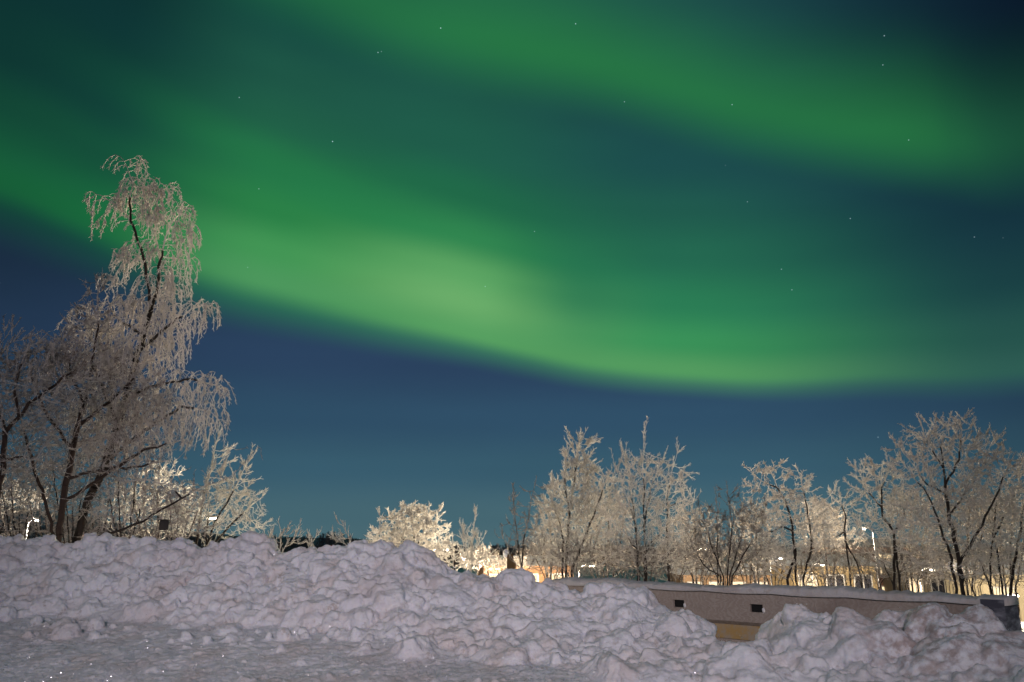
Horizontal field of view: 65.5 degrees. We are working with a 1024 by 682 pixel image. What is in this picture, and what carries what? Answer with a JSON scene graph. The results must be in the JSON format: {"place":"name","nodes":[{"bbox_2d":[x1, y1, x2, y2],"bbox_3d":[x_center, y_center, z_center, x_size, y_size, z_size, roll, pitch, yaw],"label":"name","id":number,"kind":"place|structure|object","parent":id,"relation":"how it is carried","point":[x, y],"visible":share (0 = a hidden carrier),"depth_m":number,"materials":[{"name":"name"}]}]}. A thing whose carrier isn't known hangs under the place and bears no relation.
{"place":"outdoors","nodes":[
{"label":"outdoors","id":0,"kind":"place"},
{"bbox_2d":[0,506,430,550],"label":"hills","id":1,"kind":"structure","parent":0,"point":[162,536],"depth_m":387.09,"materials":[{"name":"white snow"}]},
{"bbox_2d":[0,0,1023,548],"label":"sky","id":2,"kind":"structure","parent":0,"point":[442,239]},
{"bbox_2d":[438,549,1023,631],"bbox_3d":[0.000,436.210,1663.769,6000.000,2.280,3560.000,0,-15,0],"label":"snowy ground","id":3,"kind":"structure","parent":0,"point":[461,569],"depth_m":141.57,"materials":[{"name":"white snow"}]},
{"bbox_2d":[0,446,43,536],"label":"bush","id":4,"kind":"object","parent":3,"relation":"on","point":[7,507],"visible":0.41,"depth_m":15.07,"materials":[{"name":"white plant"}]},
{"bbox_2d":[0,478,47,535],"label":"tree","id":5,"kind":"object","parent":3,"relation":"on","point":[13,495],"visible":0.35,"depth_m":23.56,"materials":[{"name":"white plant"}]},
{"bbox_2d":[0,433,57,538],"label":"bush","id":6,"kind":"object","parent":3,"relation":"on","point":[13,506],"visible":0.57,"depth_m":14.46,"materials":[{"name":"white plant"}]},
{"bbox_2d":[3,450,87,536],"bbox_3d":[-9.443,4.037,15.972,1.482,3.758,1.301,0,-15,0],"label":"bush","id":7,"kind":"object","parent":3,"relation":"on","point":[40,501],"visible":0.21,"depth_m":16.05,"materials":[{"name":"white plant"}]},
{"bbox_2d":[0,314,113,499],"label":"tree","id":8,"kind":"object","parent":3,"relation":"on","point":[53,350],"visible":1,"depth_m":13.57,"materials":[{"name":"white plant"}]},
{"bbox_2d":[32,422,118,543],"bbox_3d":[-8.479,3.573,15.170,1.581,4.179,1.444,0,-15,0],"label":"bush","id":9,"kind":"object","parent":3,"relation":"on","point":[72,505],"visible":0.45,"depth_m":15.30,"materials":[{"name":"white plant"}]},
{"bbox_2d":[52,454,127,541],"bbox_3d":[-8.364,4.003,15.833,1.466,3.740,1.322,0,-15,0],"label":"bush","id":10,"kind":"object","parent":3,"relation":"on","point":[100,496],"visible":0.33,"depth_m":15.90,"materials":[{"name":"white plant"}]},
{"bbox_2d":[0,267,200,542],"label":"tree","id":11,"kind":"object","parent":3,"relation":"on","point":[80,421],"visible":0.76,"depth_m":14.48,"materials":[{"name":"white plant"}]},
{"bbox_2d":[82,424,167,538],"bbox_3d":[-6.912,3.345,13.975,1.170,3.976,1.284,-13,-19,41],"label":"bush","id":12,"kind":"object","parent":3,"relation":"on","point":[117,464],"visible":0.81,"depth_m":14.14,"materials":[{"name":"white plant"}]},
{"bbox_2d":[49,154,236,542],"bbox_3d":[-7.342,0.800,15.818,3.706,9.904,1.422,0,-15,0],"label":"birch tree","id":13,"kind":"object","parent":3,"relation":"on","point":[151,218],"visible":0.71,"depth_m":16.08,"materials":[{"name":"white plant"}]},
{"bbox_2d":[110,479,183,539],"bbox_3d":[-7.322,4.318,15.845,1.490,3.147,1.394,0,-15,0],"label":"bush","id":14,"kind":"object","parent":3,"relation":"on","point":[152,520],"visible":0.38,"depth_m":16.01,"materials":[{"name":"white plant"}]},
{"bbox_2d":[93,458,215,539],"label":"tree","id":15,"kind":"object","parent":3,"relation":"on","point":[155,477],"visible":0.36,"depth_m":23.54,"materials":[{"name":"white plant"}]},
{"bbox_2d":[97,447,262,535],"bbox_3d":[-5.645,3.466,13.346,2.730,3.424,0.602,0,-15,0],"label":"sapling","id":16,"kind":"object","parent":3,"relation":"on","point":[151,515],"visible":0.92,"depth_m":13.53,"materials":[{"name":"brown plant"}]},
{"bbox_2d":[140,474,221,541],"bbox_3d":[-5.838,3.747,13.747,1.419,3.081,1.283,0,-15,0],"label":"bush","id":17,"kind":"object","parent":3,"relation":"on","point":[177,509],"visible":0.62,"depth_m":13.96,"materials":[{"name":"white plant"}]},
{"bbox_2d":[159,513,169,529],"bbox_3d":[-5.919,3.060,13.562,0.170,0.320,0.160,4,-15,-17],"label":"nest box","id":18,"kind":"object","parent":17,"relation":"hanging from","point":[164,524],"visible":1,"depth_m":13.50,"materials":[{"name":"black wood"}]},
{"bbox_2d":[146,422,275,546],"bbox_3d":[-8.137,4.876,21.453,3.428,5.561,1.976,0,-15,0],"label":"tree","id":19,"kind":"object","parent":3,"relation":"on","point":[228,497],"visible":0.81,"depth_m":21.57,"materials":[{"name":"white plant"}]},
{"bbox_2d":[262,516,306,552],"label":"shrub","id":20,"kind":"object","parent":3,"relation":"on","point":[282,533],"visible":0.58,"depth_m":16.50,"materials":[{"name":"grey plant"}]},
{"bbox_2d":[305,527,321,546],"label":"shrub","id":21,"kind":"object","parent":3,"relation":"on","point":[309,542],"visible":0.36,"depth_m":16.50,"materials":[{"name":"grey plant"}]},
{"bbox_2d":[327,512,352,545],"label":"shrub","id":22,"kind":"object","parent":3,"relation":"on","point":[336,537],"visible":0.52,"depth_m":16.50,"materials":[{"name":"grey plant"}]},
{"bbox_2d":[0,519,721,565],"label":"wood","id":23,"kind":"object","parent":3,"relation":"on","point":[322,541],"visible":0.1,"depth_m":183.18,"materials":[{"name":"plant"}]},
{"bbox_2d":[365,506,383,542],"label":"sapling","id":24,"kind":"object","parent":3,"relation":"on","point":[380,527],"visible":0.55,"depth_m":23.40,"materials":[{"name":"beige plant"}]},
{"bbox_2d":[365,500,453,559],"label":"tree","id":25,"kind":"object","parent":3,"relation":"on","point":[428,524],"visible":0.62,"depth_m":25.16,"materials":[{"name":"white plant"}]},
{"bbox_2d":[434,532,480,570],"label":"shrub","id":26,"kind":"object","parent":3,"relation":"on","point":[447,542],"visible":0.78,"depth_m":24.15,"materials":[{"name":"white plant"}]},
{"bbox_2d":[457,505,497,570],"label":"sapling","id":27,"kind":"object","parent":3,"relation":"on","point":[468,541],"visible":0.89,"depth_m":21.25,"materials":[{"name":"beige plant"}]},
{"bbox_2d":[461,543,531,576],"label":"tree","id":28,"kind":"object","parent":3,"relation":"on","point":[493,567],"visible":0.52,"depth_m":28.76,"materials":[{"name":"white plant"}]},
{"bbox_2d":[503,549,515,568],"bbox_3d":[-0.075,7.179,22.931,0.378,2.304,0.220,0,-15,0],"label":"wooden post","id":29,"kind":"object","parent":3,"relation":"on","point":[511,564],"visible":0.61,"depth_m":23.05,"materials":[{"name":"brown wood"}]},
{"bbox_2d":[0,530,1023,681],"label":"snow bank","id":30,"kind":"structure","parent":3,"relation":"on","point":[937,642],"depth_m":8.95,"materials":[{"name":"white snow"}]},
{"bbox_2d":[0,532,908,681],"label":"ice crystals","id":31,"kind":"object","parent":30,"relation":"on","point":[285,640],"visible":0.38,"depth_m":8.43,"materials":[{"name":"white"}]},
{"bbox_2d":[494,476,550,570],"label":"tree","id":32,"kind":"object","parent":3,"relation":"on","point":[517,536],"visible":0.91,"depth_m":19.42,"materials":[{"name":"white plant"}]},
{"bbox_2d":[474,555,578,582],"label":"house","id":33,"kind":"structure","parent":3,"relation":"on","point":[539,578],"depth_m":42.35,"materials":[{"name":"beige"}]},
{"bbox_2d":[533,573,538,581],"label":"window","id":34,"kind":"structure","parent":33,"relation":"in","point":[535,574],"depth_m":42.18,"materials":[{"name":"white glass"}]},
{"bbox_2d":[549,573,567,579],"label":"window","id":35,"kind":"structure","parent":33,"relation":"in","point":[549,573],"depth_m":42.30,"materials":[{"name":"white glass"}]},
{"bbox_2d":[518,497,566,578],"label":"tree","id":36,"kind":"object","parent":3,"relation":"on","point":[549,529],"visible":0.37,"depth_m":26.15,"materials":[{"name":"white plant"}]},
{"bbox_2d":[523,530,576,579],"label":"bush","id":37,"kind":"object","parent":3,"relation":"on","point":[540,566],"visible":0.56,"depth_m":23.00,"materials":[{"name":"white plant"}]},
{"bbox_2d":[546,525,603,577],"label":"bush","id":38,"kind":"object","parent":3,"relation":"on","point":[570,560],"visible":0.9,"depth_m":18.23,"materials":[{"name":"white plant"}]},
{"bbox_2d":[527,426,627,577],"bbox_3d":[1.645,4.763,20.506,2.612,5.164,2.031,-4,-15,17],"label":"tree","id":39,"kind":"object","parent":3,"relation":"on","point":[586,499],"visible":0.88,"depth_m":20.50,"materials":[{"name":"white plant"}]},
{"bbox_2d":[568,534,627,577],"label":"bush","id":40,"kind":"object","parent":3,"relation":"on","point":[601,548],"visible":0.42,"depth_m":23.73,"materials":[{"name":"white plant"}]},
{"bbox_2d":[573,479,642,577],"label":"tree","id":41,"kind":"object","parent":3,"relation":"on","point":[621,500],"visible":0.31,"depth_m":26.20,"materials":[{"name":"white plant"}]},
{"bbox_2d":[595,528,653,579],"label":"bush","id":42,"kind":"object","parent":3,"relation":"on","point":[625,554],"visible":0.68,"depth_m":18.90,"materials":[{"name":"white plant"}]},
{"bbox_2d":[593,416,693,580],"bbox_3d":[3.102,4.319,19.028,2.479,5.093,1.716,0,-15,0],"label":"tree","id":43,"kind":"object","parent":3,"relation":"on","point":[642,501],"visible":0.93,"depth_m":19.02,"materials":[{"name":"white plant"}]},
{"bbox_2d":[616,528,674,580],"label":"bush","id":44,"kind":"object","parent":3,"relation":"on","point":[651,566],"visible":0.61,"depth_m":18.84,"materials":[{"name":"white plant"}]},
{"bbox_2d":[641,533,700,582],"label":"bush","id":45,"kind":"object","parent":3,"relation":"on","point":[674,571],"visible":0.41,"depth_m":21.49,"materials":[{"name":"white plant"}]},
{"bbox_2d":[645,437,700,581],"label":"tree","id":46,"kind":"object","parent":3,"relation":"on","point":[680,479],"visible":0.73,"depth_m":19.51,"materials":[{"name":"white plant"}]},
{"bbox_2d":[662,503,730,584],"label":"tree","id":47,"kind":"object","parent":3,"relation":"on","point":[696,521],"visible":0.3,"depth_m":27.04,"materials":[{"name":"white plant"}]},
{"bbox_2d":[677,537,726,584],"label":"bush","id":48,"kind":"object","parent":3,"relation":"on","point":[697,569],"visible":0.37,"depth_m":22.57,"materials":[{"name":"white plant"}]},
{"bbox_2d":[666,564,770,585],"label":"house","id":49,"kind":"structure","parent":3,"relation":"on","point":[688,579],"depth_m":48.03,"materials":[{"name":"beige paint"}]},
{"bbox_2d":[689,530,751,585],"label":"bush","id":50,"kind":"object","parent":3,"relation":"on","point":[715,570],"visible":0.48,"depth_m":19.44,"materials":[{"name":"white plant"}]},
{"bbox_2d":[674,482,778,585],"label":"tree","id":51,"kind":"object","parent":3,"relation":"on","point":[724,518],"visible":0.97,"depth_m":17.42,"materials":[{"name":"white plant"}]},
{"bbox_2d":[709,497,784,583],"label":"tree","id":52,"kind":"object","parent":3,"relation":"on","point":[746,526],"visible":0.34,"depth_m":27.10,"materials":[{"name":"white plant"}]},
{"bbox_2d":[719,532,782,583],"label":"bush","id":53,"kind":"object","parent":3,"relation":"on","point":[750,568],"visible":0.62,"depth_m":18.79,"materials":[{"name":"white plant"}]},
{"bbox_2d":[745,534,805,585],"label":"bush","id":54,"kind":"object","parent":3,"relation":"on","point":[775,575],"visible":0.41,"depth_m":20.37,"materials":[{"name":"white plant"}]},
{"bbox_2d":[553,577,1021,642],"bbox_3d":[2.945,3.865,10.621,0.680,1.273,6.799,13,-19,-40],"label":"barrier","id":55,"kind":"object","parent":3,"relation":"on","point":[734,613],"visible":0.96,"depth_m":10.18,"materials":[{"name":"concrete"}]},
{"bbox_2d":[741,457,848,585],"bbox_3d":[6.260,4.559,17.835,2.283,3.910,1.618,-7,-16,25],"label":"tree","id":56,"kind":"object","parent":3,"relation":"on","point":[769,469],"visible":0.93,"depth_m":18.02,"materials":[{"name":"white plant"}]},
{"bbox_2d":[777,540,838,585],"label":"bush","id":57,"kind":"object","parent":3,"relation":"on","point":[801,565],"visible":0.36,"depth_m":21.09,"materials":[{"name":"white plant"}]},
{"bbox_2d":[783,534,850,585],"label":"bush","id":58,"kind":"object","parent":3,"relation":"on","point":[826,567],"visible":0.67,"depth_m":20.29,"materials":[{"name":"white plant"}]},
{"bbox_2d":[758,554,877,589],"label":"house","id":59,"kind":"structure","parent":3,"relation":"on","point":[858,585],"depth_m":44.20,"materials":[{"name":"beige"}]},
{"bbox_2d":[798,574,816,585],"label":"window","id":60,"kind":"structure","parent":59,"relation":"in","point":[810,584],"depth_m":44.01,"materials":[{"name":"white glass"}]},
{"bbox_2d":[826,574,844,585],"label":"window","id":61,"kind":"structure","parent":59,"relation":"in","point":[838,584],"depth_m":44.00,"materials":[{"name":"grey glass"}]},
{"bbox_2d":[853,574,872,588],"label":"window","id":62,"kind":"structure","parent":59,"relation":"in","point":[858,585],"depth_m":43.98,"materials":[{"name":"grey glass"}]},
{"bbox_2d":[794,493,867,585],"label":"tree","id":63,"kind":"object","parent":3,"relation":"on","point":[837,526],"visible":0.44,"depth_m":27.11,"materials":[{"name":"white plant"}]},
{"bbox_2d":[797,479,868,587],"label":"tree","id":64,"kind":"object","parent":3,"relation":"on","point":[830,510],"visible":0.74,"depth_m":19.46,"materials":[{"name":"white plant"}]},
{"bbox_2d":[814,537,884,586],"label":"bush","id":65,"kind":"object","parent":3,"relation":"on","point":[854,563],"visible":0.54,"depth_m":20.51,"materials":[{"name":"white plant"}]},
{"bbox_2d":[800,539,919,589],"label":"house","id":66,"kind":"structure","parent":3,"relation":"on","point":[849,543],"depth_m":53.84,"materials":[{"name":"beige"}]},
{"bbox_2d":[833,539,906,589],"bbox_3d":[8.564,5.791,18.957,1.611,2.240,1.186,-6,-16,21],"label":"bush","id":67,"kind":"object","parent":3,"relation":"on","point":[865,568],"visible":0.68,"depth_m":19.00,"materials":[{"name":"white plant"}]},
{"bbox_2d":[842,450,925,590],"bbox_3d":[8.005,4.271,16.976,1.654,3.919,1.111,0,-15,0],"label":"tree","id":68,"kind":"object","parent":3,"relation":"on","point":[896,554],"visible":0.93,"depth_m":17.10,"materials":[{"name":"white plant"}]},
{"bbox_2d":[867,539,938,590],"bbox_3d":[8.826,5.527,17.959,1.649,2.123,1.282,0,-15,0],"label":"bush","id":69,"kind":"object","parent":3,"relation":"on","point":[889,572],"visible":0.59,"depth_m":18.00,"materials":[{"name":"white plant"}]},
{"bbox_2d":[855,478,951,591],"bbox_3d":[11.903,6.366,24.203,3.326,4.466,2.160,0,-15,0],"label":"tree","id":70,"kind":"object","parent":3,"relation":"on","point":[909,545],"visible":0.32,"depth_m":24.22,"materials":[{"name":"white plant"}]},
{"bbox_2d":[876,558,967,592],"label":"house","id":71,"kind":"structure","parent":3,"relation":"on","point":[887,584],"depth_m":49.93,"materials":[{"name":"beige paint"}]},
{"bbox_2d":[908,577,923,591],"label":"window","id":72,"kind":"structure","parent":71,"relation":"in","point":[914,584],"depth_m":49.67,"materials":[{"name":"white glass"}]},
{"bbox_2d":[930,577,945,592],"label":"window","id":73,"kind":"structure","parent":71,"relation":"in","point":[939,587],"depth_m":49.67,"materials":[{"name":"grey glass"}]},
{"bbox_2d":[896,541,951,591],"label":"bush","id":74,"kind":"object","parent":3,"relation":"on","point":[920,572],"visible":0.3,"depth_m":23.69,"materials":[{"name":"white plant"}]},
{"bbox_2d":[911,539,977,593],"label":"bush","id":75,"kind":"object","parent":3,"relation":"on","point":[948,562],"visible":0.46,"depth_m":19.70,"materials":[{"name":"white plant"}]},
{"bbox_2d":[880,407,1023,595],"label":"tree","id":76,"kind":"object","parent":3,"relation":"on","point":[946,495],"visible":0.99,"depth_m":15.21,"materials":[{"name":"white plant"}]},
{"bbox_2d":[914,479,1023,595],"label":"tree","id":77,"kind":"object","parent":3,"relation":"on","point":[968,535],"visible":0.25,"depth_m":23.24,"materials":[{"name":"white plant"}]},
{"bbox_2d":[940,538,1000,595],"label":"bush","id":78,"kind":"object","parent":3,"relation":"on","point":[974,578],"visible":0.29,"depth_m":20.72,"materials":[{"name":"white plant"}]},
{"bbox_2d":[943,559,1023,620],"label":"house","id":79,"kind":"structure","parent":3,"relation":"on","point":[985,588],"depth_m":38.72,"materials":[{"name":"yellow paint"}]},
{"bbox_2d":[993,586,1019,616],"bbox_3d":[23.742,12.894,38.279,1.093,2.080,0.073,-3,-15,11],"label":"window","id":80,"kind":"structure","parent":79,"relation":"in","point":[994,588],"depth_m":38.49,"materials":[{"name":"white glass"}]},
{"bbox_2d":[962,451,1023,594],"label":"tree","id":81,"kind":"object","parent":3,"relation":"on","point":[1020,528],"visible":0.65,"depth_m":16.00,"materials":[{"name":"white plant"}]},
{"bbox_2d":[964,538,1023,594],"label":"bush","id":82,"kind":"object","parent":3,"relation":"on","point":[1006,576],"visible":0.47,"depth_m":18.47,"materials":[{"name":"white plant"}]},
{"bbox_2d":[971,480,1023,621],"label":"tree","id":83,"kind":"object","parent":3,"relation":"on","point":[1003,566],"visible":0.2,"depth_m":23.14,"materials":[{"name":"white plant"}]}
]}

